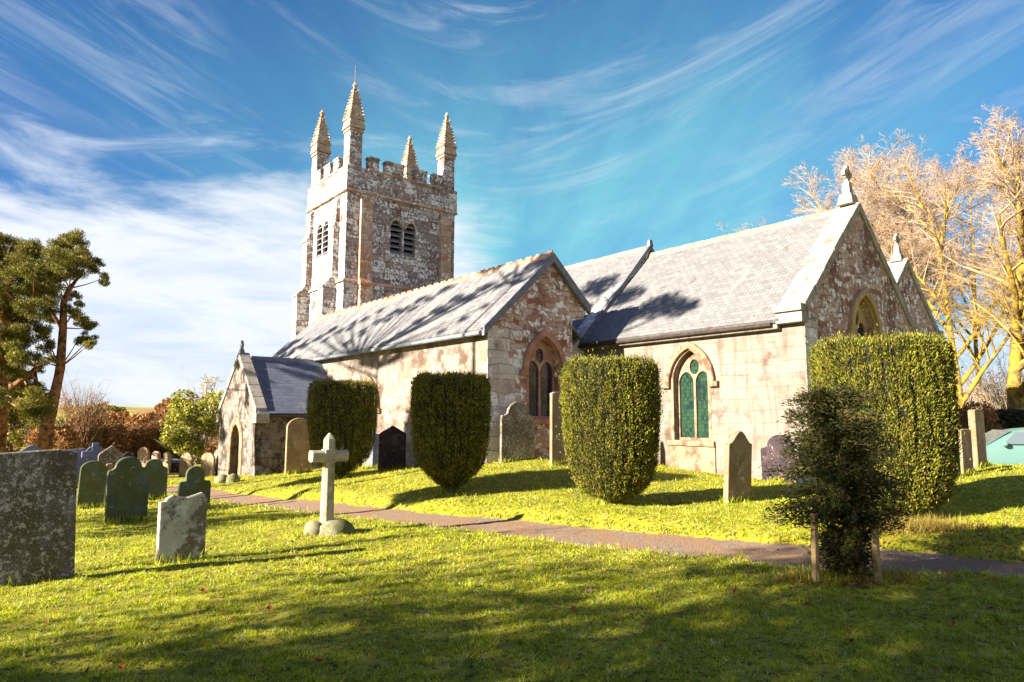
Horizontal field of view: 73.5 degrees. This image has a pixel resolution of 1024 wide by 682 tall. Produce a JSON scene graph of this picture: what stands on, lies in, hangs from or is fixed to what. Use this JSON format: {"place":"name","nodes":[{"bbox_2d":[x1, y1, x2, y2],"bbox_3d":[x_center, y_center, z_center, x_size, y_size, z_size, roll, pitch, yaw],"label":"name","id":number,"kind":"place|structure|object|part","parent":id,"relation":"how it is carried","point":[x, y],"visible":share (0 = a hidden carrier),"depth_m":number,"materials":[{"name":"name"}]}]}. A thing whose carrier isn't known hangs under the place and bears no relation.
{"place":"outdoors","nodes":[
{"label":"outdoors","id":0,"kind":"place"},
{"bbox_2d":[0,404,1023,681],"bbox_3d":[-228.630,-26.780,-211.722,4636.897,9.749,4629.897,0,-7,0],"label":"ground","id":1,"kind":"structure","parent":0,"point":[380,498],"depth_m":6.37,"materials":[{"name":"green plant"}]},
{"bbox_2d":[0,231,57,452],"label":"scots pine","id":2,"kind":"object","parent":1,"relation":"on","point":[21,280],"visible":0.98,"depth_m":25.00,"materials":[{"name":"green plant"}]},
{"bbox_2d":[19,445,41,451],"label":"headstone","id":3,"kind":"object","parent":1,"relation":"on","point":[31,448],"visible":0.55,"depth_m":23.72,"materials":[{"name":"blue stone"}]},
{"bbox_2d":[6,401,61,451],"bbox_3d":[-23.842,4.450,32.595,4.020,3.679,4.124,0,-7,0],"label":"olive bush","id":4,"kind":"object","parent":1,"relation":"on","point":[16,426],"visible":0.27,"depth_m":32.26,"materials":[{"name":"green plant"}]},
{"bbox_2d":[0,449,77,587],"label":"headstone","id":5,"kind":"object","parent":1,"relation":"on","point":[38,491],"visible":0.74,"depth_m":6.97,"materials":[{"name":"stone"}]},
{"bbox_2d":[15,420,89,449],"bbox_3d":[-20.561,4.556,30.502,2.933,2.350,2.596,0,-7,0],"label":"orange hedge","id":6,"kind":"object","parent":1,"relation":"on","point":[64,438],"visible":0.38,"depth_m":30.33,"materials":[{"name":"brown plant"}]},
{"bbox_2d":[8,228,110,449],"bbox_3d":[-17.610,0.432,26.849,3.090,10.431,10.608,6,-8,-38],"label":"scots pine","id":7,"kind":"object","parent":1,"relation":"on","point":[63,256],"visible":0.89,"depth_m":26.98,"materials":[{"name":"green plant"}]},
{"bbox_2d":[69,449,86,483],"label":"headstone","id":8,"kind":"object","parent":1,"relation":"on","point":[81,461],"visible":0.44,"depth_m":22.62,"materials":[{"name":"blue stone"}]},
{"bbox_2d":[55,370,117,461],"bbox_3d":[-21.246,3.692,33.687,3.996,4.985,3.110,0,-7,0],"label":"bare thicket","id":9,"kind":"object","parent":1,"relation":"on","point":[91,431],"visible":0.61,"depth_m":33.50,"materials":[{"name":"brown plant"}]},
{"bbox_2d":[76,461,106,508],"bbox_3d":[-10.008,3.602,16.304,0.552,1.495,0.090,8,-10,-38],"label":"headstone","id":10,"kind":"object","parent":1,"relation":"on","point":[92,482],"visible":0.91,"depth_m":16.29,"materials":[{"name":"green stone"}]},
{"bbox_2d":[81,443,103,460],"bbox_3d":[-13.193,4.050,21.620,0.720,1.656,0.140,6,-8,-38],"label":"celtic cross","id":11,"kind":"object","parent":1,"relation":"on","point":[93,454],"visible":0.52,"depth_m":21.60,"materials":[{"name":"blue stone"}]},
{"bbox_2d":[75,402,129,420],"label":"hedge","id":12,"kind":"object","parent":1,"relation":"on","point":[120,409],"visible":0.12,"depth_m":168.66,"materials":[{"name":"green plant"}]},
{"bbox_2d":[104,463,112,503],"bbox_3d":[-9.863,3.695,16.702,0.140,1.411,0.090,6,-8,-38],"label":"headstone","id":13,"kind":"object","parent":1,"relation":"on","point":[109,466],"visible":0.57,"depth_m":16.72,"materials":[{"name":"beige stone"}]},
{"bbox_2d":[98,445,123,467],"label":"headstone","id":14,"kind":"object","parent":1,"relation":"on","point":[113,455],"visible":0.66,"depth_m":21.14,"materials":[{"name":"stone"}]},
{"bbox_2d":[104,457,148,523],"bbox_3d":[-6.893,2.852,12.272,0.668,1.542,0.090,4,-7,-38],"label":"headstone","id":15,"kind":"object","parent":1,"relation":"on","point":[127,483],"visible":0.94,"depth_m":12.25,"materials":[{"name":"green stone"}]},
{"bbox_2d":[124,452,134,456],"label":"headstone","id":16,"kind":"object","parent":1,"relation":"on","point":[129,454],"visible":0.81,"depth_m":25.27,"materials":[{"name":"stone"}]},
{"bbox_2d":[99,412,162,457],"bbox_3d":[-19.827,5.052,35.663,3.808,2.787,4.677,0,-7,0],"label":"orange hedge","id":17,"kind":"object","parent":1,"relation":"on","point":[124,441],"visible":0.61,"depth_m":34.99,"materials":[{"name":"brown plant"}]},
{"bbox_2d":[96,410,167,431],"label":"hedge","id":18,"kind":"object","parent":1,"relation":"on","point":[135,418],"visible":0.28,"depth_m":127.86,"materials":[{"name":"brown plant"}]},
{"bbox_2d":[137,447,149,466],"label":"headstone","id":19,"kind":"object","parent":1,"relation":"on","point":[143,455],"visible":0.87,"depth_m":26.78,"materials":[{"name":"beige stone"}]},
{"bbox_2d":[144,459,167,499],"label":"headstone","id":20,"kind":"object","parent":1,"relation":"on","point":[158,473],"visible":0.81,"depth_m":18.13,"materials":[{"name":"green stone"}]},
{"bbox_2d":[151,451,160,459],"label":"headstone","id":21,"kind":"object","parent":1,"relation":"on","point":[156,454],"visible":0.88,"depth_m":27.47,"materials":[{"name":"beige stone"}]},
{"bbox_2d":[132,409,184,459],"bbox_3d":[-18.628,5.008,36.722,3.458,3.025,2.856,0,-7,0],"label":"brown bush","id":22,"kind":"object","parent":1,"relation":"on","point":[154,423],"visible":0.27,"depth_m":35.98,"materials":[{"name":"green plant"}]},
{"bbox_2d":[154,397,171,417],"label":"hedge","id":23,"kind":"object","parent":1,"relation":"on","point":[163,404],"visible":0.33,"depth_m":147.85,"materials":[{"name":"brown plant"}]},
{"bbox_2d":[163,452,171,472],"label":"headstone","id":24,"kind":"object","parent":1,"relation":"on","point":[167,456],"visible":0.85,"depth_m":29.55,"materials":[{"name":"beige stone"}]},
{"bbox_2d":[161,459,179,472],"bbox_3d":[-15.112,5.622,30.342,0.760,0.720,1.700,6,-8,-38],"label":"chest tomb","id":25,"kind":"object","parent":1,"relation":"on","point":[175,466],"visible":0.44,"depth_m":29.78,"materials":[{"name":"stone"}]},
{"bbox_2d":[155,492,206,563],"bbox_3d":[-3.898,2.394,8.075,0.521,1.177,0.100,6,-10,-38],"label":"headstone","id":26,"kind":"object","parent":1,"relation":"on","point":[181,524],"visible":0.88,"depth_m":8.05,"materials":[{"name":"stone"}]},
{"bbox_2d":[179,452,193,476],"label":"headstone","id":27,"kind":"object","parent":1,"relation":"on","point":[186,462],"visible":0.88,"depth_m":27.52,"materials":[{"name":"beige stone"}]},
{"bbox_2d":[156,364,223,463],"bbox_3d":[-16.049,3.838,35.893,4.478,5.239,4.784,0,-7,0],"label":"ivy bush","id":28,"kind":"object","parent":1,"relation":"on","point":[194,422],"visible":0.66,"depth_m":34.61,"materials":[{"name":"green plant"}]},
{"bbox_2d":[177,466,210,506],"bbox_3d":[-6.936,3.384,14.949,0.654,1.304,0.100,6,-8,-38],"label":"headstone","id":29,"kind":"object","parent":1,"relation":"on","point":[195,482],"visible":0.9,"depth_m":14.95,"materials":[{"name":"green stone"}]},
{"bbox_2d":[201,453,214,476],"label":"headstone","id":30,"kind":"object","parent":1,"relation":"on","point":[208,463],"visible":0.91,"depth_m":27.21,"materials":[{"name":"beige stone"}]},
{"bbox_2d":[199,427,218,453],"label":"brown bush","id":31,"kind":"object","parent":1,"relation":"on","point":[213,447],"visible":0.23,"depth_m":32.28,"materials":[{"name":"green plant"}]},
{"bbox_2d":[194,374,223,399],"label":"bare sapling","id":32,"kind":"object","parent":1,"relation":"on","point":[206,388],"visible":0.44,"depth_m":39.89,"materials":[{"name":"beige plant"}]},
{"bbox_2d":[214,449,216,468],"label":"headstone","id":33,"kind":"object","parent":1,"relation":"on","point":[215,453],"visible":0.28,"depth_m":29.07,"materials":[{"name":"beige stone"}]},
{"bbox_2d":[214,474,226,483],"bbox_3d":[-9.314,4.474,21.995,0.430,0.400,0.482,-4,-8,34],"label":"boulder","id":34,"kind":"object","parent":1,"relation":"on","point":[221,478],"visible":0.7,"depth_m":21.84,"materials":[{"name":"grey stone"}]},
{"bbox_2d":[226,473,239,482],"bbox_3d":[-8.967,4.458,22.004,0.446,0.400,0.487,3,-7,-21],"label":"boulder","id":35,"kind":"object","parent":1,"relation":"on","point":[232,477],"visible":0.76,"depth_m":21.88,"materials":[{"name":"grey stone"}]},
{"bbox_2d":[284,418,311,474],"bbox_3d":[-7.331,3.787,23.578,0.915,2.278,0.120,6,-8,-38],"label":"headstone","id":36,"kind":"object","parent":1,"relation":"on","point":[296,448],"visible":0.64,"depth_m":23.50,"materials":[{"name":"beige stone"}]},
{"bbox_2d":[302,433,354,535],"bbox_3d":[-2.696,2.198,10.273,0.661,1.628,0.676,-3,-7,23],"label":"stone cross","id":37,"kind":"object","parent":1,"relation":"on","point":[328,455],"visible":0.86,"depth_m":10.20,"materials":[{"name":"grey stone"}]},
{"bbox_2d":[299,374,380,477],"bbox_3d":[-5.006,2.523,19.678,2.517,3.200,2.365,2,-7,-16],"label":"clipped yew","id":38,"kind":"object","parent":1,"relation":"on","point":[343,412],"visible":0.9,"depth_m":19.07,"materials":[{"name":"green plant"}]},
{"bbox_2d":[371,434,378,467],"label":"headstone","id":39,"kind":"object","parent":1,"relation":"on","point":[374,457],"visible":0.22,"depth_m":23.07,"materials":[{"name":"grey stone"}]},
{"bbox_2d":[378,426,405,470],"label":"headstone","id":40,"kind":"object","parent":1,"relation":"on","point":[392,445],"visible":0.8,"depth_m":21.32,"materials":[{"name":"stone"}]},
{"bbox_2d":[402,354,496,492],"bbox_3d":[-1.268,1.802,14.663,2.145,3.225,2.521,0,-7,0],"label":"clipped yew","id":41,"kind":"object","parent":1,"relation":"on","point":[450,412],"visible":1,"depth_m":14.12,"materials":[{"name":"green plant"}]},
{"bbox_2d":[1,454,990,586],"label":"rough grass","id":42,"kind":"structure","parent":1,"relation":"on","point":[439,491],"depth_m":12.81,"materials":[{"name":"green plant"}]},
{"bbox_2d":[500,402,533,462],"bbox_3d":[0.149,2.718,19.174,1.179,2.018,0.090,6,-8,-38],"label":"headstone","id":43,"kind":"object","parent":1,"relation":"on","point":[516,430],"visible":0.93,"depth_m":19.13,"materials":[{"name":"stone"}]},
{"bbox_2d":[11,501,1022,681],"bbox_3d":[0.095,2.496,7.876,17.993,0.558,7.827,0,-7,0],"label":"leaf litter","id":44,"kind":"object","parent":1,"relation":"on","point":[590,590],"visible":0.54,"depth_m":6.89,"materials":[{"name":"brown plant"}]},
{"bbox_2d":[550,392,567,464],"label":"headstone","id":45,"kind":"object","parent":1,"relation":"on","point":[556,449],"visible":0.4,"depth_m":18.29,"materials":[{"name":"beige stone"}]},
{"bbox_2d":[215,66,943,478],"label":"church","id":46,"kind":"structure","parent":1,"relation":"on","point":[725,328],"depth_m":21.83,"materials":[{"name":"stone"}]},
{"bbox_2d":[549,345,667,503],"bbox_3d":[1.826,1.615,12.773,2.396,3.196,2.230,-2,-7,22],"label":"clipped yew","id":47,"kind":"object","parent":1,"relation":"on","point":[611,410],"visible":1,"depth_m":12.15,"materials":[{"name":"green plant"}]},
{"bbox_2d":[723,431,751,503],"bbox_3d":[4.312,2.587,13.089,0.770,1.732,0.110,7,-6,-38],"label":"headstone","id":48,"kind":"object","parent":1,"relation":"on","point":[737,462],"visible":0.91,"depth_m":13.01,"materials":[{"name":"beige stone"}]},
{"bbox_2d":[760,435,795,482],"bbox_3d":[6.783,3.152,17.288,0.090,1.554,1.044,2,-6,-39],"label":"headstone","id":49,"kind":"object","parent":1,"relation":"on","point":[771,450],"visible":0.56,"depth_m":17.39,"materials":[{"name":"stone"}]},
{"bbox_2d":[795,445,816,486],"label":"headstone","id":50,"kind":"object","parent":1,"relation":"on","point":[800,480],"visible":0.01,"depth_m":15.61,"materials":[{"name":"stone"}]},
{"bbox_2d":[810,513,819,582],"bbox_3d":[3.091,2.214,6.986,0.056,0.896,0.057,4,-6,-28],"label":"stake","id":51,"kind":"object","parent":1,"relation":"on","point":[814,550],"visible":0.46,"depth_m":6.98,"materials":[{"name":"brown wood"}]},
{"bbox_2d":[717,129,943,313],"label":"bare beech","id":52,"kind":"object","parent":1,"relation":"on","point":[820,209],"visible":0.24,"depth_m":42.27,"materials":[{"name":"yellow plant"}]},
{"bbox_2d":[758,380,917,581],"bbox_3d":[3.372,1.495,7.255,1.552,2.183,1.602,0,-7,0],"label":"young yew","id":53,"kind":"object","parent":1,"relation":"on","point":[835,457],"visible":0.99,"depth_m":7.08,"materials":[{"name":"green plant"}]},
{"bbox_2d":[747,565,947,587],"bbox_3d":[3.541,2.417,7.124,2.138,0.161,0.900,0,-7,0],"label":"grass clump","id":54,"kind":"object","parent":1,"relation":"on","point":[884,574],"visible":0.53,"depth_m":7.05,"materials":[{"name":"plant"}]},
{"bbox_2d":[871,523,881,584],"bbox_3d":[3.679,2.247,6.909,0.056,0.808,0.056,1,-5,-29],"label":"stake","id":55,"kind":"object","parent":1,"relation":"on","point":[876,554],"visible":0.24,"depth_m":6.90,"materials":[{"name":"brown wood"}]},
{"bbox_2d":[800,309,971,517],"bbox_3d":[6.069,1.260,11.107,2.644,3.450,2.579,2,-7,-11],"label":"clipped yew","id":56,"kind":"object","parent":1,"relation":"on","point":[913,376],"visible":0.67,"depth_m":10.23,"materials":[{"name":"green plant"}]},
{"bbox_2d":[827,143,981,312],"bbox_3d":[22.545,-2.386,39.322,12.287,19.301,8.063,2,-7,-16],"label":"bare beech","id":57,"kind":"object","parent":1,"relation":"on","point":[857,180],"visible":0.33,"depth_m":38.89,"materials":[{"name":"yellow plant"}]},
{"bbox_2d":[852,165,979,322],"bbox_3d":[21.059,-1.379,38.228,7.902,17.033,11.237,-2,-7,18],"label":"bare beech","id":58,"kind":"object","parent":1,"relation":"on","point":[891,211],"visible":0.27,"depth_m":37.36,"materials":[{"name":"yellow plant"}]},
{"bbox_2d":[827,510,1007,544],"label":"straw grass","id":59,"kind":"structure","parent":1,"relation":"on","point":[923,525],"depth_m":9.40,"materials":[{"name":"plant"}]},
{"bbox_2d":[875,104,1023,402],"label":"bare beech","id":60,"kind":"object","parent":1,"relation":"on","point":[976,350],"visible":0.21,"depth_m":44.17,"materials":[{"name":"yellow plant"}]},
{"bbox_2d":[878,142,1023,409],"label":"bare beech","id":61,"kind":"object","parent":1,"relation":"on","point":[947,326],"visible":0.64,"depth_m":33.35,"materials":[{"name":"yellow plant"}]},
{"bbox_2d":[956,441,960,475],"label":"headstone","id":62,"kind":"object","parent":1,"relation":"on","point":[959,471],"visible":0.03,"depth_m":15.31,"materials":[{"name":"grey stone"}]},
{"bbox_2d":[958,429,973,473],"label":"headstone","id":63,"kind":"object","parent":1,"relation":"on","point":[966,454],"visible":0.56,"depth_m":16.18,"materials":[{"name":"beige stone"}]},
{"bbox_2d":[926,107,1023,409],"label":"bare beech","id":64,"kind":"object","parent":1,"relation":"on","point":[1015,384],"visible":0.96,"depth_m":29.30,"materials":[{"name":"yellow plant"}]},
{"bbox_2d":[968,409,986,468],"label":"headstone","id":65,"kind":"object","parent":1,"relation":"on","point":[977,425],"visible":0.73,"depth_m":17.46,"materials":[{"name":"beige stone"}]},
{"bbox_2d":[957,387,1009,432],"bbox_3d":[16.321,3.182,24.636,2.958,3.231,2.811,-3,-7,28],"label":"beech hedge","id":66,"kind":"object","parent":1,"relation":"on","point":[990,418],"visible":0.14,"depth_m":24.30,"materials":[{"name":"brown plant"}]},
{"bbox_2d":[953,132,1023,332],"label":"bare beech","id":67,"kind":"object","parent":1,"relation":"on","point":[989,251],"visible":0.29,"depth_m":33.11,"materials":[{"name":"yellow plant"}]},
{"bbox_2d":[958,336,1023,409],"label":"beech hedge","id":68,"kind":"object","parent":1,"relation":"on","point":[988,397],"visible":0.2,"depth_m":37.73,"materials":[{"name":"brown plant"}]},
{"bbox_2d":[985,428,1023,464],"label":"parked car","id":69,"kind":"object","parent":1,"relation":"on","point":[1005,446],"visible":0.24,"depth_m":19.73,"materials":[{"name":"teal paint"}]},
{"bbox_3d":[15.208,2.785,19.591,2.140,0.340,0.192,-1,-7,12],"label":"side window","id":70,"kind":"part","parent":69,"relation":"part of","materials":[{"name":"white glass"}]},
{"bbox_2d":[988,408,1023,429],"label":"clipped hedge","id":71,"kind":"object","parent":1,"relation":"on","point":[1014,418],"visible":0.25,"depth_m":25.19,"materials":[{"name":"green plant"}]},
{"bbox_2d":[0,0,1023,406],"label":"sky","id":72,"kind":"structure","parent":0,"point":[177,135],"materials":[{"name":"blue"}]},
{"bbox_2d":[76,486,1023,576],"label":"path","id":73,"kind":"structure","parent":0,"point":[792,554],"depth_m":9.83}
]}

